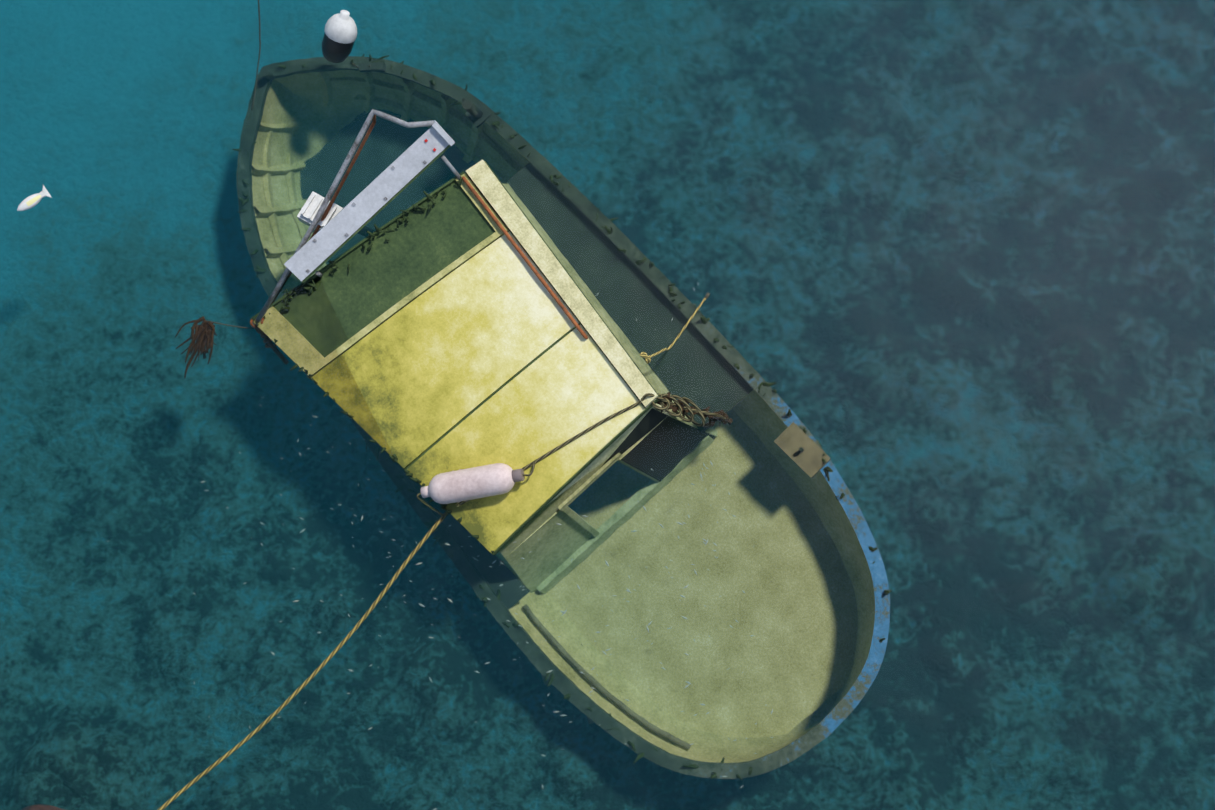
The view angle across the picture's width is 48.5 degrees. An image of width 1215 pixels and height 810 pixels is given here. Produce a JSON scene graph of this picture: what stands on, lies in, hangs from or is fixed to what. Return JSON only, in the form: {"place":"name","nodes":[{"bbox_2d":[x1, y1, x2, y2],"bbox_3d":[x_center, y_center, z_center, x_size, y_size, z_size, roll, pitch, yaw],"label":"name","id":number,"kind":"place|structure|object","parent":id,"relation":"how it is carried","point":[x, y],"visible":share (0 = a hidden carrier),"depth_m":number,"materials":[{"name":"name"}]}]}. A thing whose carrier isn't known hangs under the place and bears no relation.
{"place":"outdoors","nodes":[
{"label":"outdoors","id":0,"kind":"place"},
{"bbox_2d":[0,0,1214,809],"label":"sea water","id":1,"kind":"structure","parent":0,"point":[916,510],"depth_m":7.75,"materials":[{"name":"teal liquid"}]},
{"bbox_2d":[17,185,51,210],"bbox_3d":[-3.430,-1.218,8.052,0.212,0.044,0.114,-35,79,-8],"label":"fish","id":2,"kind":"object","parent":1,"relation":"on","point":[30,202],"visible":1,"depth_m":8.04},
{"bbox_2d":[323,10,356,53],"bbox_3d":[-1.651,-2.252,8.298,0.200,0.330,0.273,33,79,7],"label":"mooring buoy","id":3,"kind":"object","parent":1,"relation":"in","point":[340,34],"visible":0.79,"depth_m":8.20,"materials":[{"name":"white plastic"}]},
{"bbox_2d":[547,404,671,504],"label":"cabin walls","id":4,"kind":"structure","parent":1,"relation":"in","point":[650,421],"depth_m":7.68,"materials":[{"name":"paint"}]},
{"bbox_2d":[272,109,460,295],"bbox_3d":[-1.543,-1.039,7.858,1.632,0.487,0.654,-41,77,2],"label":"canopy frame","id":5,"kind":"object","parent":4,"relation":"on","point":[372,200],"visible":0.92,"depth_m":7.78,"materials":[{"name":"metal"}]},
{"bbox_2d":[297,192,342,229],"bbox_3d":[-1.642,-1.082,8.404,0.258,0.937,0.272,-41,77,2],"label":"lamp housing","id":6,"kind":"object","parent":5,"relation":"attached to","point":[310,209],"visible":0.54,"depth_m":7.98,"materials":[{"name":"white plastic"}]},
{"bbox_2d":[303,160,659,554],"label":"cabin roof","id":7,"kind":"structure","parent":4,"relation":"on","point":[468,344],"depth_m":7.69,"materials":[{"name":"yellow paint"}]},
{"bbox_2d":[282,177,493,552],"bbox_3d":[-0.529,-0.193,7.928,2.182,0.702,5.191,-41,77,2],"label":"weed growth","id":8,"kind":"object","parent":7,"relation":"on","point":[393,457],"visible":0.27,"depth_m":7.87,"materials":[{"name":"green plant"}]},
{"bbox_2d":[421,463,524,503],"bbox_3d":[-0.751,0.437,7.497,0.589,0.254,0.176,-7,77,-2],"label":"fender","id":9,"kind":"object","parent":7,"relation":"on","point":[458,486],"visible":1,"depth_m":7.43,"materials":[{"name":"plastic"}]},
{"bbox_2d":[417,492,460,510],"bbox_3d":[-1.744,1.464,7.454,0.227,0.246,2.597,40,80,8],"label":"rope","id":10,"kind":"object","parent":9,"relation":"attached to","point":[431,507],"visible":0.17,"depth_m":7.61,"materials":[{"name":"fabric"}]},
{"bbox_2d":[462,176,587,338],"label":"cabin grab rails","id":11,"kind":"object","parent":7,"relation":"attached to","point":[527,261],"visible":0.56,"depth_m":7.69,"materials":[{"name":"brown wood"}]},
{"bbox_2d":[459,393,714,504],"bbox_3d":[-0.095,0.202,7.627,1.622,0.513,0.230,-18,78,-4],"label":"old line","id":12,"kind":"object","parent":4,"relation":"attached to","point":[677,414],"visible":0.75,"depth_m":7.54,"materials":[{"name":"fabric"}]},
{"bbox_2d":[640,292,709,363],"bbox_3d":[0.390,-0.460,7.692,0.073,0.397,0.635,36,80,8],"label":"rope tail","id":13,"kind":"object","parent":4,"relation":"attached to","point":[646,356],"visible":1,"depth_m":7.86},
{"bbox_2d":[656,392,705,416],"bbox_3d":[0.493,0.043,7.781,0.479,0.500,0.122,5,77,1],"label":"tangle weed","id":14,"kind":"object","parent":4,"relation":"attached to","point":[675,409],"visible":0.19,"depth_m":7.63,"materials":[{"name":"plant"}]}
]}

